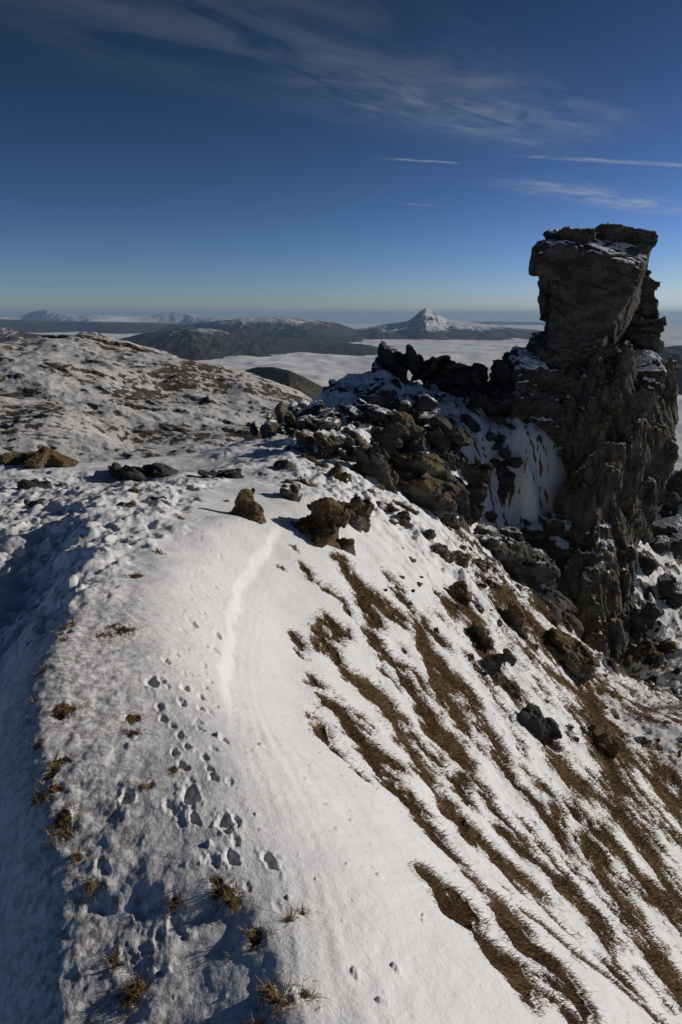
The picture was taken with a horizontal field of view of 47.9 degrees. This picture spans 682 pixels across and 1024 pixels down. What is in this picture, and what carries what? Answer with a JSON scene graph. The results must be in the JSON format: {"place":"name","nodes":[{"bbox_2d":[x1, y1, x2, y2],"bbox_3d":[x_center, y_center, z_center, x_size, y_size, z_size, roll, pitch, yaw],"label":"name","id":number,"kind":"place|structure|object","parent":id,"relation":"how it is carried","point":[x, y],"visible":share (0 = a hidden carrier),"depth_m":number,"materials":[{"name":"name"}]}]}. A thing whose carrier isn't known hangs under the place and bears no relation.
{"place":"outdoors","nodes":[
{"label":"outdoors","id":0,"kind":"place"},
{"bbox_2d":[0,327,42,342],"bbox_3d":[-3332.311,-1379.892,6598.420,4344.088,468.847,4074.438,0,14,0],"label":"dark hill","id":1,"kind":"structure","parent":0,"point":[9,334],"depth_m":5871.87,"materials":[{"name":"snow"}]},
{"bbox_2d":[0,319,173,333],"bbox_3d":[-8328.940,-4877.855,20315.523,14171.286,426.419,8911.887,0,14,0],"label":"dark hill","id":2,"kind":"structure","parent":0,"point":[34,326],"depth_m":19178.86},
{"bbox_2d":[0,310,235,323],"bbox_3d":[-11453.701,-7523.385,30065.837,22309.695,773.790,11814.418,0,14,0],"label":"snowy mountain","id":3,"kind":"structure","parent":0,"point":[169,317],"depth_m":29485.37,"materials":[{"name":"snow"}]},
{"bbox_2d":[0,332,313,462],"bbox_3d":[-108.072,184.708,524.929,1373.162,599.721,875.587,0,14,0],"label":"snowy hill","id":4,"kind":"structure","parent":0,"point":[83,397],"depth_m":300.42,"materials":[{"name":"snow"}]},
{"bbox_2d":[155,317,356,335],"bbox_3d":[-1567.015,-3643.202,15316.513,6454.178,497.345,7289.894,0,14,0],"label":"grey hill","id":5,"kind":"structure","parent":0,"point":[261,326],"depth_m":13675.50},
{"bbox_2d":[118,327,398,360],"bbox_3d":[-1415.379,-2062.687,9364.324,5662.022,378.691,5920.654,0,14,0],"label":"brown hill","id":6,"kind":"structure","parent":0,"point":[193,344],"depth_m":8194.60,"materials":[{"name":"stone"}]},
{"bbox_2d":[245,367,322,399],"bbox_3d":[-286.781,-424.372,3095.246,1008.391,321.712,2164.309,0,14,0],"label":"dark hill","id":7,"kind":"structure","parent":0,"point":[305,386],"depth_m":2847.36,"materials":[{"name":"stone"}]},
{"bbox_2d":[272,326,367,342],"bbox_3d":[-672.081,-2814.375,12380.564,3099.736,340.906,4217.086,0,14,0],"label":"grey hill","id":8,"kind":"structure","parent":0,"point":[299,332],"depth_m":12126.01,"materials":[{"name":"stone"}]},
{"bbox_2d":[0,369,681,1023],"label":"terrain","id":9,"kind":"structure","parent":0,"point":[270,799],"depth_m":3.99,"materials":[{"name":"snow"}]},
{"bbox_2d":[16,479,51,489],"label":"boulder","id":10,"kind":"object","parent":9,"relation":"on","point":[25,484],"visible":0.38,"depth_m":11.49,"materials":[{"name":"stone"}]},
{"bbox_2d":[24,498,45,506],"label":"boulder","id":11,"kind":"object","parent":9,"relation":"on","point":[32,503],"visible":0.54,"depth_m":8.90,"materials":[{"name":"stone"}]},
{"bbox_2d":[0,446,79,468],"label":"boulder","id":12,"kind":"object","parent":9,"relation":"on","point":[43,457],"visible":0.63,"depth_m":14.40,"materials":[{"name":"stone"}]},
{"bbox_2d":[59,482,68,485],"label":"stone","id":13,"kind":"object","parent":9,"relation":"on","point":[63,484],"visible":0.55,"depth_m":12.87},
{"bbox_2d":[124,501,136,507],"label":"stone","id":14,"kind":"object","parent":9,"relation":"on","point":[132,504],"visible":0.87,"depth_m":7.86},
{"bbox_2d":[127,488,139,492],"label":"stone","id":15,"kind":"object","parent":9,"relation":"on","point":[134,490],"visible":0.77,"depth_m":8.87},
{"bbox_2d":[108,462,178,481],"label":"boulder","id":16,"kind":"object","parent":9,"relation":"on","point":[127,472],"visible":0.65,"depth_m":13.48,"materials":[{"name":"stone"}]},
{"bbox_2d":[150,495,166,499],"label":"stone","id":17,"kind":"object","parent":9,"relation":"on","point":[154,497],"visible":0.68,"depth_m":8.57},
{"bbox_2d":[197,468,244,478],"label":"boulder","id":18,"kind":"object","parent":9,"relation":"on","point":[230,473],"visible":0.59,"depth_m":13.49,"materials":[{"name":"stone"}]},
{"bbox_2d":[229,488,266,523],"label":"boulder","id":19,"kind":"object","parent":9,"relation":"on","point":[247,506],"visible":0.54,"depth_m":8.46,"materials":[{"name":"stone"}]},
{"bbox_2d":[246,402,295,437],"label":"crag","id":20,"kind":"structure","parent":9,"relation":"on","point":[282,420],"depth_m":20.18,"materials":[{"name":"stone"}]},
{"bbox_2d":[273,460,292,469],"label":"stone","id":21,"kind":"object","parent":9,"relation":"on","point":[282,464],"visible":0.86,"depth_m":14.47,"materials":[{"name":"stone"}]},
{"bbox_2d":[283,479,293,483],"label":"stone","id":22,"kind":"object","parent":9,"relation":"on","point":[288,481],"visible":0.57,"depth_m":13.20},
{"bbox_2d":[279,483,301,501],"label":"boulder","id":23,"kind":"object","parent":9,"relation":"on","point":[291,492],"visible":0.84,"depth_m":10.16,"materials":[{"name":"stone"}]},
{"bbox_2d":[282,429,320,451],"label":"outcrop","id":24,"kind":"object","parent":9,"relation":"on","point":[306,439],"visible":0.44,"depth_m":17.62,"materials":[{"name":"stone"}]},
{"bbox_2d":[297,476,315,486],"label":"stone","id":25,"kind":"object","parent":9,"relation":"on","point":[303,480],"visible":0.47,"depth_m":13.28,"materials":[{"name":"stone"}]},
{"bbox_2d":[301,453,314,457],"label":"stone","id":26,"kind":"object","parent":9,"relation":"on","point":[310,454],"visible":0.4,"depth_m":16.75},
{"bbox_2d":[287,399,334,419],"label":"crag","id":27,"kind":"structure","parent":9,"relation":"on","point":[299,408],"depth_m":22.92,"materials":[{"name":"stone"}]},
{"bbox_2d":[303,455,318,462],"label":"stone","id":28,"kind":"object","parent":9,"relation":"on","point":[310,458],"visible":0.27,"depth_m":16.54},
{"bbox_2d":[290,414,340,430],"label":"crag","id":29,"kind":"structure","parent":9,"relation":"on","point":[310,422],"depth_m":20.30,"materials":[{"name":"stone"}]},
{"bbox_2d":[290,497,350,549],"bbox_3d":[-0.316,0.272,9.245,0.864,0.967,0.833,0,14,0],"label":"boulder","id":30,"kind":"object","parent":9,"relation":"on","point":[325,520],"visible":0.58,"depth_m":9.04,"materials":[{"name":"stone"}]},
{"bbox_2d":[315,462,328,467],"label":"stone","id":31,"kind":"object","parent":9,"relation":"on","point":[322,465],"visible":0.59,"depth_m":15.49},
{"bbox_2d":[326,404,346,418],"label":"outcrop","id":32,"kind":"object","parent":9,"relation":"on","point":[342,407],"visible":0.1,"depth_m":23.63,"materials":[{"name":"stone"}]},
{"bbox_2d":[327,462,351,482],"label":"boulder","id":33,"kind":"object","parent":9,"relation":"on","point":[335,471],"visible":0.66,"depth_m":14.21,"materials":[{"name":"stone"}]},
{"bbox_2d":[313,424,368,462],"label":"outcrop","id":34,"kind":"object","parent":9,"relation":"on","point":[346,442],"visible":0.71,"depth_m":17.31,"materials":[{"name":"stone"}]},
{"bbox_2d":[328,379,361,392],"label":"crag","id":35,"kind":"structure","parent":9,"relation":"on","point":[333,382],"depth_m":25.74,"materials":[{"name":"stone"}]},
{"bbox_2d":[323,386,367,398],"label":"crag","id":36,"kind":"structure","parent":9,"relation":"on","point":[346,389],"depth_m":25.06,"materials":[{"name":"stone"}]},
{"bbox_2d":[338,537,355,555],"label":"boulder","id":37,"kind":"object","parent":9,"relation":"on","point":[346,544],"visible":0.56,"depth_m":9.35,"materials":[{"name":"stone"}]},
{"bbox_2d":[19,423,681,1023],"bbox_3d":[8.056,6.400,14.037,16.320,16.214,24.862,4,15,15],"label":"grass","id":38,"kind":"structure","parent":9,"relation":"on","point":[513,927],"depth_m":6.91,"materials":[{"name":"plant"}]},
{"bbox_2d":[337,493,374,532],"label":"boulder","id":39,"kind":"object","parent":9,"relation":"on","point":[360,510],"visible":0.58,"depth_m":10.59,"materials":[{"name":"stone"}]},
{"bbox_2d":[344,398,399,426],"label":"outcrop","id":40,"kind":"object","parent":9,"relation":"on","point":[359,410],"visible":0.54,"depth_m":21.86,"materials":[{"name":"stone"}]},
{"bbox_2d":[351,442,398,494],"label":"outcrop","id":41,"kind":"object","parent":9,"relation":"on","point":[372,461],"visible":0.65,"depth_m":16.57,"materials":[{"name":"stone"}]},
{"bbox_2d":[373,483,385,490],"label":"stone","id":42,"kind":"object","parent":9,"relation":"on","point":[380,486],"visible":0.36,"depth_m":15.50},
{"bbox_2d":[356,382,411,411],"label":"crag","id":43,"kind":"structure","parent":9,"relation":"on","point":[380,398],"depth_m":24.69,"materials":[{"name":"stone"}]},
{"bbox_2d":[376,501,393,512],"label":"stone","id":44,"kind":"object","parent":9,"relation":"on","point":[382,505],"visible":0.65,"depth_m":13.65,"materials":[{"name":"stone"}]},
{"bbox_2d":[370,376,401,394],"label":"crag","id":45,"kind":"structure","parent":9,"relation":"on","point":[395,381],"depth_m":26.30,"materials":[{"name":"stone"}]},
{"bbox_2d":[387,506,399,511],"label":"stone","id":46,"kind":"object","parent":9,"relation":"on","point":[395,509],"visible":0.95,"depth_m":13.64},
{"bbox_2d":[393,482,399,489],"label":"stone","id":47,"kind":"object","parent":9,"relation":"on","point":[397,485],"visible":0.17,"depth_m":17.47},
{"bbox_2d":[371,340,423,384],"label":"crag","id":48,"kind":"structure","parent":9,"relation":"on","point":[400,364],"depth_m":27.39,"materials":[{"name":"stone"}]},
{"bbox_2d":[370,412,426,461],"bbox_3d":[1.454,-1.806,19.259,1.442,1.497,1.366,0,14,0],"label":"outcrop","id":49,"kind":"object","parent":9,"relation":"on","point":[401,433],"visible":0.88,"depth_m":18.88,"materials":[{"name":"stone"}]},
{"bbox_2d":[395,586,403,598],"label":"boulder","id":50,"kind":"object","parent":9,"relation":"on","point":[402,596],"visible":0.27,"depth_m":9.60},
{"bbox_2d":[394,510,411,528],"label":"stone","id":51,"kind":"object","parent":9,"relation":"on","point":[403,518],"visible":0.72,"depth_m":13.37,"materials":[{"name":"stone"}]},
{"bbox_2d":[392,499,417,514],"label":"stone","id":52,"kind":"object","parent":9,"relation":"on","point":[405,506],"visible":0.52,"depth_m":14.33,"materials":[{"name":"stone"}]},
{"bbox_2d":[387,452,432,476],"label":"outcrop","id":53,"kind":"object","parent":9,"relation":"on","point":[391,461],"visible":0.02,"depth_m":19.39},
{"bbox_2d":[391,394,440,424],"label":"crag","id":54,"kind":"structure","parent":9,"relation":"on","point":[422,409],"depth_m":24.64,"materials":[{"name":"stone"}]},
{"bbox_2d":[388,453,460,519],"bbox_3d":[1.771,-0.489,18.230,2.102,1.822,1.606,0,14,0],"label":"outcrop","id":55,"kind":"object","parent":9,"relation":"on","point":[420,486],"visible":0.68,"depth_m":17.80,"materials":[{"name":"stone"}]},
{"bbox_2d":[405,380,446,402],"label":"crag","id":56,"kind":"structure","parent":9,"relation":"on","point":[439,396],"depth_m":26.66,"materials":[{"name":"stone"}]},
{"bbox_2d":[421,529,435,539],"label":"stone","id":57,"kind":"object","parent":9,"relation":"on","point":[429,534],"visible":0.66,"depth_m":13.62,"materials":[{"name":"stone"}]},
{"bbox_2d":[411,355,461,387],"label":"crag","id":58,"kind":"structure","parent":9,"relation":"on","point":[430,370],"depth_m":27.81,"materials":[{"name":"stone"}]},
{"bbox_2d":[430,542,448,557],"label":"stone","id":59,"kind":"object","parent":9,"relation":"on","point":[440,549],"visible":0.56,"depth_m":13.19,"materials":[{"name":"stone"}]},
{"bbox_2d":[417,415,473,468],"bbox_3d":[3.319,-2.048,24.784,1.966,2.203,1.888,-4,15,-14],"label":"outcrop","id":60,"kind":"object","parent":9,"relation":"on","point":[443,436],"visible":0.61,"depth_m":24.01,"materials":[{"name":"stone"}]},
{"bbox_2d":[441,551,450,562],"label":"stone","id":61,"kind":"object","parent":9,"relation":"on","point":[446,559],"visible":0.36,"depth_m":13.18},
{"bbox_2d":[432,455,470,499],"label":"outcrop","id":62,"kind":"object","parent":9,"relation":"on","point":[447,476],"visible":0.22,"depth_m":21.37,"materials":[{"name":"stone"}]},
{"bbox_2d":[441,513,461,529],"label":"outcrop","id":63,"kind":"object","parent":9,"relation":"on","point":[452,521],"visible":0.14,"depth_m":18.90,"materials":[{"name":"stone"}]},
{"bbox_2d":[448,550,455,562],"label":"stone","id":64,"kind":"object","parent":9,"relation":"on","point":[452,558],"visible":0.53,"depth_m":13.34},
{"bbox_2d":[447,580,471,608],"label":"boulder","id":65,"kind":"object","parent":9,"relation":"on","point":[460,591],"visible":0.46,"depth_m":11.52,"materials":[{"name":"stone"}]},
{"bbox_2d":[451,550,471,567],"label":"stone","id":66,"kind":"object","parent":9,"relation":"on","point":[462,559],"visible":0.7,"depth_m":13.77,"materials":[{"name":"stone"}]},
{"bbox_2d":[459,545,466,550],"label":"stone","id":67,"kind":"object","parent":9,"relation":"on","point":[463,547],"visible":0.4,"depth_m":15.18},
{"bbox_2d":[448,413,480,432],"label":"outcrop","id":68,"kind":"object","parent":9,"relation":"on","point":[470,422],"visible":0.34,"depth_m":25.69,"materials":[{"name":"stone"}]},
{"bbox_2d":[439,363,490,397],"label":"crag","id":69,"kind":"structure","parent":9,"relation":"on","point":[467,380],"depth_m":27.91,"materials":[{"name":"stone"}]},
{"bbox_2d":[467,653,474,660],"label":"stone","id":70,"kind":"object","parent":9,"relation":"on","point":[471,655],"visible":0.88,"depth_m":9.57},
{"bbox_2d":[454,461,493,525],"bbox_3d":[3.867,-0.482,23.390,1.519,2.242,1.355,-4,15,-17],"label":"outcrop","id":71,"kind":"object","parent":9,"relation":"on","point":[478,477],"visible":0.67,"depth_m":23.16,"materials":[{"name":"stone"}]},
{"bbox_2d":[473,600,483,612],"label":"stone","id":72,"kind":"object","parent":9,"relation":"on","point":[480,606],"visible":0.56,"depth_m":12.04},
{"bbox_2d":[465,621,493,652],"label":"flat rock","id":73,"kind":"object","parent":9,"relation":"on","point":[484,640],"visible":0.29,"depth_m":10.46,"materials":[{"name":"stone"}]},
{"bbox_2d":[472,558,492,572],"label":"stone","id":74,"kind":"object","parent":9,"relation":"on","point":[485,566],"visible":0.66,"depth_m":14.70,"materials":[{"name":"stone"}]},
{"bbox_2d":[466,390,507,425],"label":"crag","id":75,"kind":"structure","parent":9,"relation":"on","point":[491,408],"depth_m":26.68,"materials":[{"name":"stone"}]},
{"bbox_2d":[472,534,508,559],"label":"outcrop","id":76,"kind":"object","parent":9,"relation":"on","point":[496,545],"visible":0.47,"depth_m":22.32,"materials":[{"name":"stone"}]},
{"bbox_2d":[484,510,497,522],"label":"stone","id":77,"kind":"object","parent":9,"relation":"on","point":[491,516],"visible":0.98,"depth_m":25.09,"materials":[{"name":"stone"}]},
{"bbox_2d":[486,579,498,587],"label":"stone","id":78,"kind":"object","parent":9,"relation":"on","point":[491,583],"visible":0.88,"depth_m":14.35,"materials":[{"name":"stone"}]},
{"bbox_2d":[485,432,505,449],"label":"outcrop","id":79,"kind":"object","parent":9,"relation":"on","point":[499,440],"visible":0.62,"depth_m":26.09,"materials":[{"name":"stone"}]},
{"bbox_2d":[484,359,514,393],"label":"crag","id":80,"kind":"structure","parent":9,"relation":"on","point":[500,374],"depth_m":27.83,"materials":[{"name":"stone"}]},
{"bbox_2d":[497,619,502,627],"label":"stone","id":81,"kind":"object","parent":9,"relation":"on","point":[499,623],"visible":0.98,"depth_m":12.56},
{"bbox_2d":[481,648,520,699],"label":"flat rock","id":82,"kind":"object","parent":9,"relation":"on","point":[491,663],"visible":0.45,"depth_m":9.86,"materials":[{"name":"stone"}]},
{"bbox_2d":[491,447,522,498],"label":"crag","id":83,"kind":"structure","parent":9,"relation":"on","point":[505,478],"depth_m":26.00,"materials":[{"name":"stone"}]},
{"bbox_2d":[502,582,513,590],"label":"stone","id":84,"kind":"object","parent":9,"relation":"on","point":[509,587],"visible":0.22,"depth_m":15.29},
{"bbox_2d":[505,423,515,429],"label":"stone","id":85,"kind":"object","parent":9,"relation":"on","point":[510,426],"visible":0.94,"depth_m":26.59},
{"bbox_2d":[501,602,527,639],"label":"outcrop","id":86,"kind":"object","parent":9,"relation":"on","point":[513,612],"visible":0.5,"depth_m":13.22,"materials":[{"name":"stone"}]},
{"bbox_2d":[508,679,521,702],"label":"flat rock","id":87,"kind":"object","parent":9,"relation":"on","point":[517,687],"visible":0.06,"depth_m":10.05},
{"bbox_2d":[477,523,560,588],"bbox_3d":[5.077,1.546,24.032,3.123,2.354,2.626,0,14,0],"label":"outcrop","id":88,"kind":"object","parent":9,"relation":"on","point":[526,564],"visible":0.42,"depth_m":23.19,"materials":[{"name":"stone"}]},
{"bbox_2d":[513,413,524,419],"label":"stone","id":89,"kind":"object","parent":9,"relation":"on","point":[520,416],"visible":1,"depth_m":26.80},
{"bbox_2d":[532,643,539,650],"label":"stone","id":90,"kind":"object","parent":9,"relation":"on","point":[536,646],"visible":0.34,"depth_m":13.38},
{"bbox_2d":[532,585,542,593],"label":"stone","id":91,"kind":"object","parent":9,"relation":"on","point":[538,589],"visible":0.45,"depth_m":25.55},
{"bbox_2d":[517,703,561,745],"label":"flat rock","id":92,"kind":"object","parent":9,"relation":"on","point":[531,718],"visible":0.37,"depth_m":9.33,"materials":[{"name":"stone"}]},
{"bbox_2d":[520,512,573,561],"bbox_3d":[6.910,0.878,26.204,2.496,1.749,1.969,0,14,0],"label":"outcrop","id":93,"kind":"object","parent":9,"relation":"on","point":[549,533],"visible":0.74,"depth_m":25.73,"materials":[{"name":"stone"}]},
{"bbox_2d":[546,739,560,752],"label":"flat rock","id":94,"kind":"object","parent":9,"relation":"on","point":[555,745],"visible":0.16,"depth_m":9.40,"materials":[{"name":"stone"}]},
{"bbox_2d":[537,587,583,635],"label":"outcrop","id":95,"kind":"object","parent":9,"relation":"on","point":[561,606],"visible":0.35,"depth_m":22.69,"materials":[{"name":"stone"}]},
{"bbox_2d":[565,723,573,729],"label":"stone","id":96,"kind":"object","parent":9,"relation":"on","point":[570,726],"visible":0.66,"depth_m":10.71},
{"bbox_2d":[542,627,600,686],"bbox_3d":[4.286,2.876,14.977,1.337,1.342,1.142,0,14,0],"label":"outcrop","id":97,"kind":"object","parent":9,"relation":"on","point":[578,659],"visible":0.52,"depth_m":14.54,"materials":[{"name":"stone"}]},
{"bbox_2d":[580,726,592,736],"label":"stone","id":98,"kind":"object","parent":9,"relation":"on","point":[588,732],"visible":0.94,"depth_m":11.15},
{"bbox_2d":[502,222,679,663],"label":"rock tower","id":99,"kind":"structure","parent":9,"relation":"on","point":[593,378],"depth_m":26.25,"materials":[{"name":"stone"}]},
{"bbox_2d":[587,724,619,758],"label":"boulder","id":100,"kind":"object","parent":9,"relation":"on","point":[603,742],"visible":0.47,"depth_m":11.15,"materials":[{"name":"stone"}]},
{"bbox_2d":[612,709,618,719],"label":"stone","id":101,"kind":"object","parent":9,"relation":"on","point":[615,713],"visible":1,"depth_m":14.38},
{"bbox_2d":[634,736,648,744],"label":"stone","id":102,"kind":"object","parent":9,"relation":"on","point":[643,740],"visible":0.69,"depth_m":13.38,"materials":[{"name":"stone"}]},
{"bbox_2d":[627,602,664,634],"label":"boulder","id":103,"kind":"object","parent":9,"relation":"on","point":[644,620],"visible":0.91,"depth_m":25.62,"materials":[{"name":"stone"}]},
{"bbox_2d":[636,547,658,575],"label":"boulder","id":104,"kind":"object","parent":9,"relation":"on","point":[649,565],"visible":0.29,"depth_m":28.23,"materials":[{"name":"stone"}]},
{"bbox_2d":[649,514,681,555],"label":"boulder","id":105,"kind":"object","parent":9,"relation":"on","point":[667,533],"visible":0.77,"depth_m":31.02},
{"bbox_2d":[657,572,681,606],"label":"boulder","id":106,"kind":"object","parent":9,"relation":"on","point":[669,586],"visible":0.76,"depth_m":27.68,"materials":[{"name":"stone"}]},
{"bbox_2d":[658,468,681,509],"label":"boulder","id":107,"kind":"object","parent":9,"relation":"on","point":[669,498],"visible":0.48,"depth_m":32.76,"materials":[{"name":"stone"}]},
{"bbox_2d":[675,737,681,742],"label":"stone","id":108,"kind":"object","parent":9,"relation":"on","point":[679,739],"visible":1,"depth_m":13.67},
{"bbox_2d":[0,0,681,323],"label":"sky","id":109,"kind":"structure","parent":0,"point":[334,161],"materials":[{"name":"blue"}]},
{"bbox_2d":[353,308,543,340],"bbox_3d":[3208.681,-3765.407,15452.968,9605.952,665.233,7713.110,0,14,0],"label":"snowy mountain","id":110,"kind":"structure","parent":0,"point":[427,323],"depth_m":13984.70,"materials":[{"name":"snow"}]},
{"bbox_2d":[471,321,545,324],"bbox_3d":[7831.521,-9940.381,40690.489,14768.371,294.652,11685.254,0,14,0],"label":"grey hill","id":111,"kind":"structure","parent":0,"point":[512,323],"depth_m":40068.43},
{"bbox_2d":[658,345,681,394],"bbox_3d":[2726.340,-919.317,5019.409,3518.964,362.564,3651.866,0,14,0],"label":"dark hill","id":112,"kind":"structure","parent":0,"point":[675,352],"depth_m":4590.11,"materials":[{"name":"stone"}]},
{"bbox_3d":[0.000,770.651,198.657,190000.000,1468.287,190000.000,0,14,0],"label":"ground","id":113,"kind":"structure","parent":0,"visible":0},
{"bbox_2d":[27,323,681,469],"bbox_3d":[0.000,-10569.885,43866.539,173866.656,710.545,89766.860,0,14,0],"label":"cloud","id":114,"kind":"structure","parent":113,"relation":"on","point":[322,370],"depth_m":7429.21,"materials":[{"name":"white"}]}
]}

